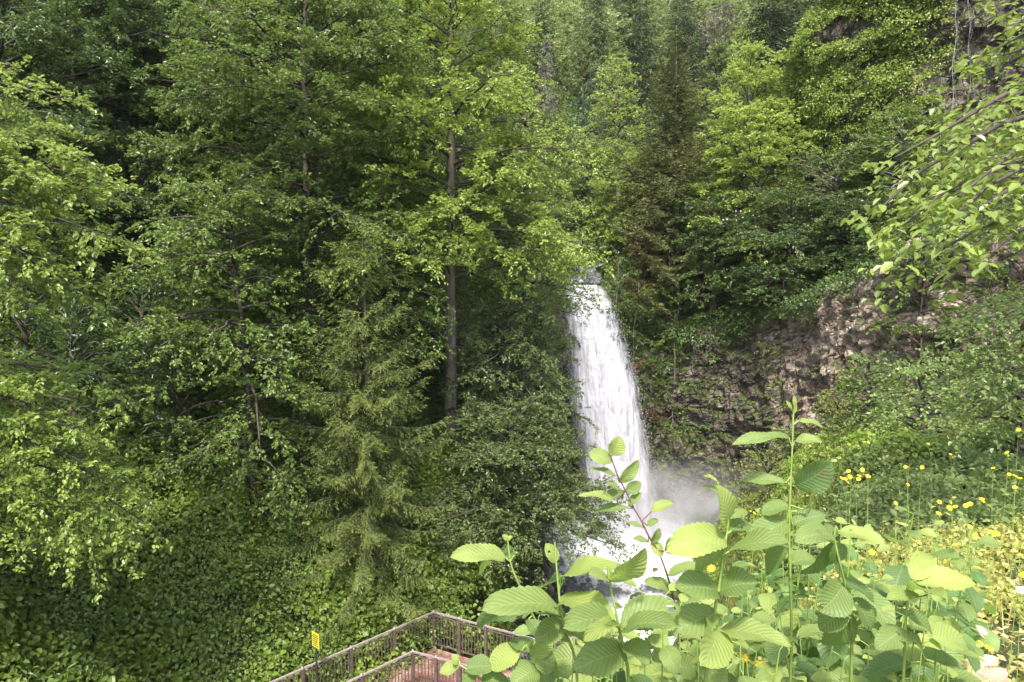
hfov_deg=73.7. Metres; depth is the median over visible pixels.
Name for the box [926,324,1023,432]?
slope bush
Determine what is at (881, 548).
leafy shoot
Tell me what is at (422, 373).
spruce tree
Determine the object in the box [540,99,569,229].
spruce tree
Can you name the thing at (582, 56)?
leafy tree
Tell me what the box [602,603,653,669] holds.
leafy shoot
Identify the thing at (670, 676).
leafy shoot
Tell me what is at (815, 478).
broadleaf sapling
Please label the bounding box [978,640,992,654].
wildflower
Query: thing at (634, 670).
leafy shoot
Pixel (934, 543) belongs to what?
leafy shoot
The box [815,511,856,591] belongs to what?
leafy shoot
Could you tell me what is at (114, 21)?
leafy tree
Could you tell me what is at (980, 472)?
bramble cover
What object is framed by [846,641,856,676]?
leafy shoot
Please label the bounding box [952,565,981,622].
leafy shoot
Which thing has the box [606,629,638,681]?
leafy shoot
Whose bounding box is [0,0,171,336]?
leafy tree
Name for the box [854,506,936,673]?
leafy shoot
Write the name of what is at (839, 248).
leafy tree
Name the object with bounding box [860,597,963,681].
leafy shoot
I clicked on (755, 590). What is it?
leafy shoot
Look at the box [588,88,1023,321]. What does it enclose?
terrace undergrowth
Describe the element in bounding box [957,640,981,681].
leafy shoot
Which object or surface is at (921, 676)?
leafy shoot
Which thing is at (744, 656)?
wildflower
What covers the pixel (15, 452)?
leafy tree
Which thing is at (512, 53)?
spruce tree
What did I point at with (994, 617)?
wildflower
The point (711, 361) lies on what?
cliff bush
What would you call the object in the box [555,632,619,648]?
railing
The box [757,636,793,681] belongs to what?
leafy shoot
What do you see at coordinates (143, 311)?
rhododendron shrub
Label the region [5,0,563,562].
hillside undergrowth
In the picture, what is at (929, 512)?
wildflower
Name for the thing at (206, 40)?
leafy tree
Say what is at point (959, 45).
cliff ferns
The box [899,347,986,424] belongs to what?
slope bush
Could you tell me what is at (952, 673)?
leafy shoot
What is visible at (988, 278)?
cliff bush
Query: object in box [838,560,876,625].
leafy shoot
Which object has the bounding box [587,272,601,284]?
boulder
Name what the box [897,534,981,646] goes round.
leafy shoot
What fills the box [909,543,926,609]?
leafy shoot
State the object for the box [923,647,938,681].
leafy shoot
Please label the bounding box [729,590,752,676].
leafy shoot
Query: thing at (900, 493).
wildflower
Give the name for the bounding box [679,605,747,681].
leafy shoot
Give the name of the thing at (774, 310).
hanging plants
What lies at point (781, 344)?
cliff bush
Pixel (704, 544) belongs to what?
broadleaf sapling
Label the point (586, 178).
leafy tree
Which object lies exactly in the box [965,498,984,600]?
wildflower
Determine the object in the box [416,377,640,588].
overhanging tree
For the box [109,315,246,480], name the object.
tree
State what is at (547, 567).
boulder
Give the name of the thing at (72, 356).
tree
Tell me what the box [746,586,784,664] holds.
leafy shoot
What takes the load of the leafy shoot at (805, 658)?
on the terrain at (708, 512)
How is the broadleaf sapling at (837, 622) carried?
on the terrain at (708, 512)
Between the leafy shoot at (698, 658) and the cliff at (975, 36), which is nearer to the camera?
the leafy shoot at (698, 658)
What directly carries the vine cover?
on the terrain at (708, 512)
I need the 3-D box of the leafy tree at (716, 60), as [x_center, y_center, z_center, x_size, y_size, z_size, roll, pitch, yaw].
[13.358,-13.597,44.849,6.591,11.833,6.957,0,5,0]
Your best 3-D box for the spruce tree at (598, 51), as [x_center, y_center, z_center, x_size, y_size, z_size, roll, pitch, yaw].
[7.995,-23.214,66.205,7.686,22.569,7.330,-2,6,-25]
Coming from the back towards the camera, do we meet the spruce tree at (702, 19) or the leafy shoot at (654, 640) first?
the spruce tree at (702, 19)
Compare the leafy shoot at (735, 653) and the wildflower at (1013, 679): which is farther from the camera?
the wildflower at (1013, 679)
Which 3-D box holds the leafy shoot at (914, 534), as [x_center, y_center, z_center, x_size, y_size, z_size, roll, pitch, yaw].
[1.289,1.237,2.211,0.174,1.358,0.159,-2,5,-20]
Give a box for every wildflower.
[707,565,714,604]
[726,653,748,681]
[749,511,761,608]
[840,477,855,565]
[846,468,863,564]
[848,475,860,569]
[856,549,874,628]
[866,474,870,584]
[890,393,911,520]
[890,502,897,565]
[894,483,909,607]
[900,465,909,563]
[911,466,923,548]
[927,443,936,536]
[944,452,957,547]
[947,500,960,569]
[953,502,972,572]
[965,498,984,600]
[971,533,983,565]
[975,530,999,653]
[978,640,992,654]
[988,467,1000,563]
[997,451,1008,561]
[999,546,1023,674]
[1002,485,1019,578]
[1003,572,1023,681]
[1006,473,1022,590]
[1008,428,1022,547]
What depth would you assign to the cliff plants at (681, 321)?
37.55 m
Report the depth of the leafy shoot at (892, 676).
1.42 m
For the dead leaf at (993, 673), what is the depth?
1.93 m
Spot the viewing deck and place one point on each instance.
(448, 655)
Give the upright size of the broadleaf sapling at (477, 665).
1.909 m
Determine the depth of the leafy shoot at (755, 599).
3.41 m
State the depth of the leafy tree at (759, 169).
35.90 m
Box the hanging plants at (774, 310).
[614,200,1023,348]
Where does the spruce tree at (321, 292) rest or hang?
on the terrain at (708, 512)
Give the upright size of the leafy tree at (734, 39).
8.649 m
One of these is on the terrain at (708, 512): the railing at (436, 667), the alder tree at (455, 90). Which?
the alder tree at (455, 90)
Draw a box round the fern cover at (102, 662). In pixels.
[0,138,530,681]
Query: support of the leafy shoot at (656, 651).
on the terrain at (708, 512)
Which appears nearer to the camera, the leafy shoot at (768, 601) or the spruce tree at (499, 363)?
the leafy shoot at (768, 601)
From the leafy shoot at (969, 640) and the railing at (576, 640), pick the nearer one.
the leafy shoot at (969, 640)
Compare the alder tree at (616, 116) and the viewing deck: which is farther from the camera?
the alder tree at (616, 116)
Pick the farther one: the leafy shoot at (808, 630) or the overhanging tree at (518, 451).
the overhanging tree at (518, 451)
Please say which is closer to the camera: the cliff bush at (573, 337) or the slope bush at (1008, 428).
the slope bush at (1008, 428)
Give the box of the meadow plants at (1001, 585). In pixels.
[751,503,1023,681]
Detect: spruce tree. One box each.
[251,128,391,482]
[375,277,479,422]
[457,302,536,479]
[491,0,531,162]
[515,0,566,214]
[529,34,558,203]
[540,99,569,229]
[565,0,623,174]
[602,3,627,49]
[607,25,745,316]
[610,0,667,217]
[657,0,711,145]
[691,6,718,119]
[722,0,797,135]
[759,0,821,96]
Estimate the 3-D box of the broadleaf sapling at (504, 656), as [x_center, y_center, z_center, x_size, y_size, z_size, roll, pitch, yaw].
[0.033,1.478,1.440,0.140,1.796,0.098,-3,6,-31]
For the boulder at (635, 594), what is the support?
on the terrain at (708, 512)
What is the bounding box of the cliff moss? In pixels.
[543,293,571,405]
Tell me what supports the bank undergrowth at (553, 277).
on the terrain at (708, 512)
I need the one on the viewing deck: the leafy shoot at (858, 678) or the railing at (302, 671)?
the railing at (302, 671)
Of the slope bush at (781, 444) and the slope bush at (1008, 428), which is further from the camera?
the slope bush at (781, 444)
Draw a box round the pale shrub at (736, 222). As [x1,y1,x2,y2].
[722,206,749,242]
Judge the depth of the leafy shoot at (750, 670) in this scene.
2.19 m
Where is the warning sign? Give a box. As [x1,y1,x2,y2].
[312,631,318,681]
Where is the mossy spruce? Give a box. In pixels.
[257,234,472,666]
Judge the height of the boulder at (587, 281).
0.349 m
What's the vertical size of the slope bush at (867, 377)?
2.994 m
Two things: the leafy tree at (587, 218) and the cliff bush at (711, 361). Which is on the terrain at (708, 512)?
the leafy tree at (587, 218)
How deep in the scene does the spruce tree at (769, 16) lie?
55.70 m
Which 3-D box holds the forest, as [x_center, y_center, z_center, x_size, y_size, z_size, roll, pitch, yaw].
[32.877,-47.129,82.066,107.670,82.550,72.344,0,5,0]
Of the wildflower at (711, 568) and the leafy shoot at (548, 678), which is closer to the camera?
the leafy shoot at (548, 678)
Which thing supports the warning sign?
on the terrain at (708, 512)
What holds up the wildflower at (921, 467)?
on the terrain at (708, 512)
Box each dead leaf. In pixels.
[962,655,998,681]
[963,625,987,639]
[975,665,1007,681]
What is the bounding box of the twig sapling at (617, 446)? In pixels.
[579,436,700,650]
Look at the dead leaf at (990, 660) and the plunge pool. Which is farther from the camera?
the plunge pool
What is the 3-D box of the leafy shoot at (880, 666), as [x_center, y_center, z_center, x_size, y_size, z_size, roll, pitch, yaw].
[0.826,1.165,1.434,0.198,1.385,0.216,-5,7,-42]
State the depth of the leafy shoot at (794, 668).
1.53 m
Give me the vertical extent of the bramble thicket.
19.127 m
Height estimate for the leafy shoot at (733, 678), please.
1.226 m
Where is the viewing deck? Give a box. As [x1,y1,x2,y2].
[372,648,510,681]
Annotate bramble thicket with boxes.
[0,156,533,681]
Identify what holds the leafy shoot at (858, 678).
on the terrain at (708, 512)
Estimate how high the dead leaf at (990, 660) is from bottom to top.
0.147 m
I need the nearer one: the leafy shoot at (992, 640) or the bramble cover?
the leafy shoot at (992, 640)
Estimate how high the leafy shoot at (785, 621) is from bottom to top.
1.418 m
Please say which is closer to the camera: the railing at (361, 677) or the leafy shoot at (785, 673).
the leafy shoot at (785, 673)
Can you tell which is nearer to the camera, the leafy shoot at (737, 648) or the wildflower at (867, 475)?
the leafy shoot at (737, 648)
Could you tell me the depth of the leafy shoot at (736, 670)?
2.12 m
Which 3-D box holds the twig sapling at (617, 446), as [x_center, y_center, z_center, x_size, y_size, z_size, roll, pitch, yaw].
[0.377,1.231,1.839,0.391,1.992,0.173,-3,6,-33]
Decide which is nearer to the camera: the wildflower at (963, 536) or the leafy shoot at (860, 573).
the leafy shoot at (860, 573)
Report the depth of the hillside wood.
33.35 m
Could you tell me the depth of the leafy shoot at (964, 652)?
1.46 m
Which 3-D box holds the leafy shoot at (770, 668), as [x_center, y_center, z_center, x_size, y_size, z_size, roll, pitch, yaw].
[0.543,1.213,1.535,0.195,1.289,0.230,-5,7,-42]
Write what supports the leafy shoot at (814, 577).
on the terrain at (708, 512)
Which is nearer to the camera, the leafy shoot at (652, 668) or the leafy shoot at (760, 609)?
the leafy shoot at (652, 668)
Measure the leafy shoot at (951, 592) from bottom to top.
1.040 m
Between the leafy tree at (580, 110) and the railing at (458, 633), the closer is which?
the railing at (458, 633)
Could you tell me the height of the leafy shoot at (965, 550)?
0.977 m
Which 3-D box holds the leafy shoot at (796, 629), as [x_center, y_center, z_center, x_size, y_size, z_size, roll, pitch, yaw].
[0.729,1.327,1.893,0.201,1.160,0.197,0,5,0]
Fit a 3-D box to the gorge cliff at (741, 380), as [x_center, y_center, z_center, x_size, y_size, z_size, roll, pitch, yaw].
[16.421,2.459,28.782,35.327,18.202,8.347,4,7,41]
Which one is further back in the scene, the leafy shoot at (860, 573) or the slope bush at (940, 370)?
the slope bush at (940, 370)
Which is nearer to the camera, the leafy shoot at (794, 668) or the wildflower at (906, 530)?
the leafy shoot at (794, 668)
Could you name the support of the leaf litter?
on the terrain at (708, 512)
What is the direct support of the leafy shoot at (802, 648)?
on the leaf litter
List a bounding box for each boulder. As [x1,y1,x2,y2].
[510,569,554,614]
[523,542,555,586]
[567,274,586,284]
[573,266,595,274]
[583,279,592,284]
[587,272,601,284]
[591,262,604,273]
[629,592,643,598]
[666,590,684,599]
[1015,586,1023,593]
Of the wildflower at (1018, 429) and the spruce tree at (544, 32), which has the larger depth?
the spruce tree at (544, 32)
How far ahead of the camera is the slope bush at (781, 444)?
30.48 m
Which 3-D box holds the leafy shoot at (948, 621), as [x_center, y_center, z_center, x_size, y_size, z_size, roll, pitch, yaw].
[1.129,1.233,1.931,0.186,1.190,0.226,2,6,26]
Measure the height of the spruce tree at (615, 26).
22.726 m
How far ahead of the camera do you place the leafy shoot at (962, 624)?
2.31 m
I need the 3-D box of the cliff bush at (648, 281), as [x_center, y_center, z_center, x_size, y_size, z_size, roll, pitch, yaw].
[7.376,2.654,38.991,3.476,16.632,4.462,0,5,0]
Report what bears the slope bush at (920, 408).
on the terrain at (708, 512)
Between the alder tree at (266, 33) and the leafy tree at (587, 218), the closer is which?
the alder tree at (266, 33)
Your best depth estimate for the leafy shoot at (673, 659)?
1.42 m
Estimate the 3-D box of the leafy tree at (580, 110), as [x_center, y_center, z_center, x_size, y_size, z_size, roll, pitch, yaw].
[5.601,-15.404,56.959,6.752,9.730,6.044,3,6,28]
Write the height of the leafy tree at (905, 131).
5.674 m
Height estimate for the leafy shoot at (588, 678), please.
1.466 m
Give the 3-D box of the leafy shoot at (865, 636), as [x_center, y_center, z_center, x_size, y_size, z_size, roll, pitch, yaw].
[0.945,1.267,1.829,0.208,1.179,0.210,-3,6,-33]
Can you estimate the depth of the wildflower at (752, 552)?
3.51 m
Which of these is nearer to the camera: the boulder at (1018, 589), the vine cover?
the boulder at (1018, 589)
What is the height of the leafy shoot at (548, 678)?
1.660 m
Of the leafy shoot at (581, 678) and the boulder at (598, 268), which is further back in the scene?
the boulder at (598, 268)
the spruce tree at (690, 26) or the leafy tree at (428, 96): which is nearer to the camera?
the leafy tree at (428, 96)
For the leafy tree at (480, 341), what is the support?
on the terrain at (708, 512)
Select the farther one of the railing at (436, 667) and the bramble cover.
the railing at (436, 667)
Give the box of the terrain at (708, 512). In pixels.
[0,0,1023,681]
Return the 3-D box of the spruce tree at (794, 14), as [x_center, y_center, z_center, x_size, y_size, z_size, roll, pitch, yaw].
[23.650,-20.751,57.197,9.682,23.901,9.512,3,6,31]
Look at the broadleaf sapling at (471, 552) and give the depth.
1.29 m
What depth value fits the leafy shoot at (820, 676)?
1.46 m
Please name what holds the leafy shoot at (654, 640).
on the terrain at (708, 512)
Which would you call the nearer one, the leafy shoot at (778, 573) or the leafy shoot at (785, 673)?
the leafy shoot at (785, 673)
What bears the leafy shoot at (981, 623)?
on the terrain at (708, 512)
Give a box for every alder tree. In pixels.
[116,0,466,421]
[299,0,615,449]
[564,49,657,246]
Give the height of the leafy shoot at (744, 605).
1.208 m
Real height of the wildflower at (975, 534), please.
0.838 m
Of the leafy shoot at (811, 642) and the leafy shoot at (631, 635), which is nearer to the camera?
the leafy shoot at (631, 635)
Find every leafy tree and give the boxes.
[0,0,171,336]
[0,0,271,184]
[0,54,167,346]
[0,347,175,604]
[37,118,228,301]
[53,0,311,199]
[97,159,358,537]
[281,0,504,332]
[308,186,457,517]
[426,279,598,480]
[444,81,607,421]
[447,0,554,120]
[542,162,599,264]
[546,96,608,203]
[550,131,614,253]
[551,23,607,140]
[555,133,626,265]
[568,61,636,169]
[573,187,615,265]
[575,138,677,261]
[579,89,642,220]
[654,188,761,322]
[668,39,755,211]
[670,40,828,271]
[674,113,845,287]
[691,0,756,98]
[698,171,861,317]
[716,26,761,106]
[724,6,836,216]
[756,133,896,256]
[796,192,897,278]
[832,96,964,217]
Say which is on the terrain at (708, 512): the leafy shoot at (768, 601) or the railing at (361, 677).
the leafy shoot at (768, 601)
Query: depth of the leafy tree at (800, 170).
33.84 m
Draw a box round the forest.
[388,0,822,272]
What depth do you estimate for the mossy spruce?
20.58 m
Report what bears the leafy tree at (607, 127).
on the terrain at (708, 512)
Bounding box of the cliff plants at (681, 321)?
[620,246,894,430]
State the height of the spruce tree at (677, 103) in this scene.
16.046 m
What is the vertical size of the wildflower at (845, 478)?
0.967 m
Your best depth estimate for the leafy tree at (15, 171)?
11.97 m
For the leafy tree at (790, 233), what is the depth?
33.12 m
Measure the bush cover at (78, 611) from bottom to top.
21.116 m
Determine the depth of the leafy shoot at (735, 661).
1.44 m
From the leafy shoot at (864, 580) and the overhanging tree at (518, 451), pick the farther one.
the overhanging tree at (518, 451)
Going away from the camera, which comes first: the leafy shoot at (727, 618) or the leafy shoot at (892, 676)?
the leafy shoot at (892, 676)
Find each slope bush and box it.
[724,449,788,522]
[751,422,809,471]
[803,389,864,442]
[817,350,920,457]
[861,358,988,451]
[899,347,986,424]
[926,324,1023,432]
[951,344,1023,462]
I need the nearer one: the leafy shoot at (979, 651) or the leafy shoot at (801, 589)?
the leafy shoot at (979, 651)
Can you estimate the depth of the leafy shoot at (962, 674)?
1.57 m
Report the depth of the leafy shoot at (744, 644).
1.54 m
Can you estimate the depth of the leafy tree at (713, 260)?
36.42 m
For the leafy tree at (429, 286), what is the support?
on the terrain at (708, 512)
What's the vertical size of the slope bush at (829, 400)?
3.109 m
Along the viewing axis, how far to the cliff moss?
36.32 m
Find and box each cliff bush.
[532,236,588,284]
[535,259,580,520]
[575,241,652,479]
[610,266,670,458]
[621,241,670,490]
[637,235,705,520]
[640,283,703,523]
[679,262,737,500]
[720,271,786,345]
[749,263,808,467]
[838,222,895,304]
[866,240,975,419]
[921,254,1023,416]
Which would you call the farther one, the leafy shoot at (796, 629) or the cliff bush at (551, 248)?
the cliff bush at (551, 248)
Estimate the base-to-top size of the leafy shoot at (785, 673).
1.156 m
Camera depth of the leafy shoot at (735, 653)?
1.34 m
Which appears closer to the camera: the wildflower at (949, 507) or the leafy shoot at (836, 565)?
the leafy shoot at (836, 565)
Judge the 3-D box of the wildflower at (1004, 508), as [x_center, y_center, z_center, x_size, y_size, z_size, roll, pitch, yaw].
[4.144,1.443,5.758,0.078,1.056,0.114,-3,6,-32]
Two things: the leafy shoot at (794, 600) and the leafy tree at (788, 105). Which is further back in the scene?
the leafy tree at (788, 105)
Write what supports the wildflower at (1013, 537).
on the terrain at (708, 512)
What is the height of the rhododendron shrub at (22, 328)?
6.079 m
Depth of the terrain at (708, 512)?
22.64 m
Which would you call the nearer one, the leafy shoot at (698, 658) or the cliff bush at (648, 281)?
the leafy shoot at (698, 658)
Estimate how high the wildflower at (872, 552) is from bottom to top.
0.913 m
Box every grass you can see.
[669,410,1023,681]
[757,530,1023,672]
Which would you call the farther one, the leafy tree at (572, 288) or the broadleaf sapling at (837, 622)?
the leafy tree at (572, 288)
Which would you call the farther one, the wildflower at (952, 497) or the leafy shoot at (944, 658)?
the wildflower at (952, 497)
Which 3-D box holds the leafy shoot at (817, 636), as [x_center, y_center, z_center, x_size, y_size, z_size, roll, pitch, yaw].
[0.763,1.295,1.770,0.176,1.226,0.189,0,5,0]
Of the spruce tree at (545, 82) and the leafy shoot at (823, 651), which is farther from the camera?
the spruce tree at (545, 82)
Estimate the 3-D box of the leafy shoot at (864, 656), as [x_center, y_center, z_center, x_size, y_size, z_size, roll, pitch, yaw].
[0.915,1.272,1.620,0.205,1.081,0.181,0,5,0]
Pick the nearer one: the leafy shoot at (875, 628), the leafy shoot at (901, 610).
the leafy shoot at (875, 628)
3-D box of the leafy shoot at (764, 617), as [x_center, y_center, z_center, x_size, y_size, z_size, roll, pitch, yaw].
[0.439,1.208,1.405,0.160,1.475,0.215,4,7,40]
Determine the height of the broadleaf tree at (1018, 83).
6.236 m
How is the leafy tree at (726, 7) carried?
on the terrain at (708, 512)
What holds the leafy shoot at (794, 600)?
on the terrain at (708, 512)
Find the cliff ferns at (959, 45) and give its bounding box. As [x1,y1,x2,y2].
[947,11,1023,147]
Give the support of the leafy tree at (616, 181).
on the terrain at (708, 512)
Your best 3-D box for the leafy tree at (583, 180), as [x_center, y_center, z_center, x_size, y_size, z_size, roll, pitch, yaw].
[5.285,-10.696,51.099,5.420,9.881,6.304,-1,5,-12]
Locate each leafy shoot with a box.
[513,611,555,662]
[535,613,566,681]
[550,636,574,681]
[552,644,583,681]
[553,622,620,681]
[555,617,584,681]
[583,675,597,681]
[597,579,679,681]
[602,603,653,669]
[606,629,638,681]
[609,602,669,681]
[623,657,641,681]
[627,654,676,681]
[630,582,697,681]
[630,593,701,681]
[652,606,674,663]
[665,598,727,681]
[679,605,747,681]
[681,637,700,654]
[692,646,734,665]
[695,603,728,681]
[698,638,701,681]
[701,595,776,681]
[702,600,774,681]
[719,509,777,661]
[726,657,738,669]
[728,641,763,681]
[728,651,748,681]
[728,660,750,677]
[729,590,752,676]
[730,654,766,681]
[733,608,765,677]
[734,640,756,676]
[735,554,804,657]
[737,653,751,677]
[739,550,778,640]
[740,573,761,650]
[741,564,778,657]
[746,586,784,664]
[749,641,807,675]
[750,562,782,617]
[752,640,788,676]
[754,549,827,681]
[754,592,818,678]
[754,607,803,681]
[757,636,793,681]
[763,549,793,660]
[771,526,799,594]
[772,519,851,678]
[773,510,805,655]
[774,534,821,656]
[775,526,829,664]
[780,626,800,665]
[783,634,802,660]
[785,612,821,660]
[787,506,814,642]
[787,647,806,681]
[788,589,865,675]
[797,610,858,681]
[798,598,817,637]
[803,517,895,668]
[803,604,822,650]
[810,645,861,681]
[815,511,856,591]
[823,519,850,580]
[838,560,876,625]
[838,596,874,663]
[838,635,896,681]
[839,574,893,675]
[840,525,877,577]
[845,545,887,630]
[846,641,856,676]
[849,664,869,681]
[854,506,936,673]
[854,576,869,654]
[855,523,886,623]
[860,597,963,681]
[862,586,968,681]
[862,654,908,681]
[863,606,941,681]
[878,517,910,643]
[889,622,946,681]
[892,600,904,675]
[895,520,946,619]
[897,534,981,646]
[900,594,964,677]
[905,520,1001,681]
[906,615,980,681]
[907,587,959,681]
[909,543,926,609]
[911,633,931,681]
[914,531,944,605]
[918,531,947,609]
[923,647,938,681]
[924,647,985,681]
[930,528,960,609]
[930,591,976,635]
[937,655,964,681]
[939,614,984,681]
[940,626,977,681]
[943,575,1008,681]
[950,552,979,609]
[951,518,996,644]
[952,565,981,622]
[952,597,975,645]
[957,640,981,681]
[959,540,1000,666]
[960,544,989,605]
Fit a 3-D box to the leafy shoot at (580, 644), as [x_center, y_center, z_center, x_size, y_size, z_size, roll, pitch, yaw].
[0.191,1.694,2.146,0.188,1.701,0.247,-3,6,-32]
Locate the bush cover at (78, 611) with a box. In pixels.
[0,115,541,681]
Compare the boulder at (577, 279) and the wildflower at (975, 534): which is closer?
the wildflower at (975, 534)
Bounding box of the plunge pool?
[488,511,693,673]
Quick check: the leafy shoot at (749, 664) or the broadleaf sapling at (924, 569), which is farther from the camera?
the leafy shoot at (749, 664)
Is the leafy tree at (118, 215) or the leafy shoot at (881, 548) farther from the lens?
the leafy tree at (118, 215)
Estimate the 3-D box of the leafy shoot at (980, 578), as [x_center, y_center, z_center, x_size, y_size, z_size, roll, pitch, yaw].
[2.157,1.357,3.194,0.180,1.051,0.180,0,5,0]
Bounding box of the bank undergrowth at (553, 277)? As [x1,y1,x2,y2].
[500,235,578,335]
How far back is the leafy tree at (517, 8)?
57.25 m
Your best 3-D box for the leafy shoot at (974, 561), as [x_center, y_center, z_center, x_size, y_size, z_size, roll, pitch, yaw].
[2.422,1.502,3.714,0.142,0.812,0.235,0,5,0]
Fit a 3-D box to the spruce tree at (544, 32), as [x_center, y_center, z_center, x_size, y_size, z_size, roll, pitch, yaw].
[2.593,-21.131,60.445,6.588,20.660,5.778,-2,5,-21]
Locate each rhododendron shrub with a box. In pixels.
[0,238,101,443]
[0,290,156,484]
[44,263,227,423]
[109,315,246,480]
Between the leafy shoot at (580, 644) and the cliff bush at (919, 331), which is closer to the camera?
the leafy shoot at (580, 644)
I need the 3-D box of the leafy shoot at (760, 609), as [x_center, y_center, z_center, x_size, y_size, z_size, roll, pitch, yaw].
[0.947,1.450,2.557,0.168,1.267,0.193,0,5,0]
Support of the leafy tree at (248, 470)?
on the terrain at (708, 512)
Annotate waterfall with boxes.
[562,285,668,541]
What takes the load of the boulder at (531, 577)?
on the terrain at (708, 512)
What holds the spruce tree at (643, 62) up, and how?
on the terrain at (708, 512)
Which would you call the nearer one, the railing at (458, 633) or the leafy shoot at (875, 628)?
the leafy shoot at (875, 628)
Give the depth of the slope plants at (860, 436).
12.37 m
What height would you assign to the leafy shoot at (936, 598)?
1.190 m
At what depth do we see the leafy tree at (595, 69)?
60.04 m
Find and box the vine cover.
[0,109,543,681]
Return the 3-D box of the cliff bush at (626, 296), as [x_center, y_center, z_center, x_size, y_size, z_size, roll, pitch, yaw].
[5.686,3.133,37.721,4.042,17.169,3.448,-4,6,-35]
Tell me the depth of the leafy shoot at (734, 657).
1.33 m
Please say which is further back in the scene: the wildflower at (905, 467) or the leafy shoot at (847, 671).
the wildflower at (905, 467)
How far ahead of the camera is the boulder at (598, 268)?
41.09 m
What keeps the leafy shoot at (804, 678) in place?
on the terrain at (708, 512)
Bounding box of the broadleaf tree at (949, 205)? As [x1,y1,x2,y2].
[840,89,1023,312]
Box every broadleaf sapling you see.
[439,654,509,681]
[450,534,559,681]
[481,542,619,681]
[489,636,554,681]
[563,548,680,681]
[666,474,790,681]
[731,395,833,681]
[794,521,884,681]
[874,550,975,681]
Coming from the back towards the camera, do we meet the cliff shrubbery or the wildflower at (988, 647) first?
the cliff shrubbery
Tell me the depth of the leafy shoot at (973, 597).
1.83 m
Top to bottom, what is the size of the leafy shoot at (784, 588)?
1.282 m
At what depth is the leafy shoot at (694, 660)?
1.68 m
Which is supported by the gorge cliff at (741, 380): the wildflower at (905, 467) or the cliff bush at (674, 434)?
the cliff bush at (674, 434)
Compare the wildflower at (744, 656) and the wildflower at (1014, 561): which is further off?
the wildflower at (1014, 561)
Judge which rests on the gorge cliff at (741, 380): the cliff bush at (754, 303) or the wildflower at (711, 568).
the cliff bush at (754, 303)
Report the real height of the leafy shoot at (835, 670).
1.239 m
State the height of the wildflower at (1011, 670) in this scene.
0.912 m
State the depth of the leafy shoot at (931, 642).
1.40 m
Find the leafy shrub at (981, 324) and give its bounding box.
[904,288,1023,460]
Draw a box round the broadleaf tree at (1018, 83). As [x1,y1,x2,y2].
[912,0,1023,170]
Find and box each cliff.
[526,217,1023,521]
[783,0,1023,224]
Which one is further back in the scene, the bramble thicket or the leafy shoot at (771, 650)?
the bramble thicket
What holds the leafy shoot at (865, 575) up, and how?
on the terrain at (708, 512)
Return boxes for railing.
[270,610,435,681]
[346,649,414,681]
[413,651,509,681]
[434,611,534,667]
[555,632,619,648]
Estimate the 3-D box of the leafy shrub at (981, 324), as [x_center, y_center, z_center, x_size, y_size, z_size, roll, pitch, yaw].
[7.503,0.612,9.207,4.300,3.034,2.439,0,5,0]
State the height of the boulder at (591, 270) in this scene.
0.906 m
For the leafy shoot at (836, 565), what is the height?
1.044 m
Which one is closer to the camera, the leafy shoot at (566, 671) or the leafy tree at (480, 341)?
the leafy shoot at (566, 671)
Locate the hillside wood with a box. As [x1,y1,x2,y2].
[16,0,529,326]
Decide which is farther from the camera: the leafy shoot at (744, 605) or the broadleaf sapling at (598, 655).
the leafy shoot at (744, 605)
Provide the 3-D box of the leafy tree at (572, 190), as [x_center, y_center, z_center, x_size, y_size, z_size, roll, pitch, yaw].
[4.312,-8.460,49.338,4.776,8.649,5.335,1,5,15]
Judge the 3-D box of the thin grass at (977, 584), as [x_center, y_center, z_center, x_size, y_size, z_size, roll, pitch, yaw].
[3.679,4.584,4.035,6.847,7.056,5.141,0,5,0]
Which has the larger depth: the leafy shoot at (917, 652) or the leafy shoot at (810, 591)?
the leafy shoot at (810, 591)
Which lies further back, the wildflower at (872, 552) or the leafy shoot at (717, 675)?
the wildflower at (872, 552)
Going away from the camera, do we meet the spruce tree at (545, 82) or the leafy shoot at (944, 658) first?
the leafy shoot at (944, 658)
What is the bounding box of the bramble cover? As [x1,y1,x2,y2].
[751,426,1023,661]
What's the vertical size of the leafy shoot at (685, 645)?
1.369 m
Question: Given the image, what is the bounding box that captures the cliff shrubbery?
[763,0,982,236]
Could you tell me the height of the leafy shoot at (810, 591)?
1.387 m
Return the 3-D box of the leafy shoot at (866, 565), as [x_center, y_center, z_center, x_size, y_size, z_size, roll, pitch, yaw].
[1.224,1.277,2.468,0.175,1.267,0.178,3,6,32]
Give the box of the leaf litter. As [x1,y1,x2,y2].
[797,501,1023,681]
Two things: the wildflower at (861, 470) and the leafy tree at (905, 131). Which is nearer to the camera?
the wildflower at (861, 470)
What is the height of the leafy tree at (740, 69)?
14.036 m
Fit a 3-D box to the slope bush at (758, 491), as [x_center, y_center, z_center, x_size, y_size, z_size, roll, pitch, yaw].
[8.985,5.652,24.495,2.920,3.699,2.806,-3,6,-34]
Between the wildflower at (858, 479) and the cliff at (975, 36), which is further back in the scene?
the cliff at (975, 36)
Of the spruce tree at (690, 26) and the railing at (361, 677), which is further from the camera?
the spruce tree at (690, 26)
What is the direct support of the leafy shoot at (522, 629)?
on the terrain at (708, 512)
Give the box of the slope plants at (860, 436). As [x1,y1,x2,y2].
[685,419,1022,673]
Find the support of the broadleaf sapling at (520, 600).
on the terrain at (708, 512)
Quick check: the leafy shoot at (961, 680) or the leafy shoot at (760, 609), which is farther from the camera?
the leafy shoot at (760, 609)

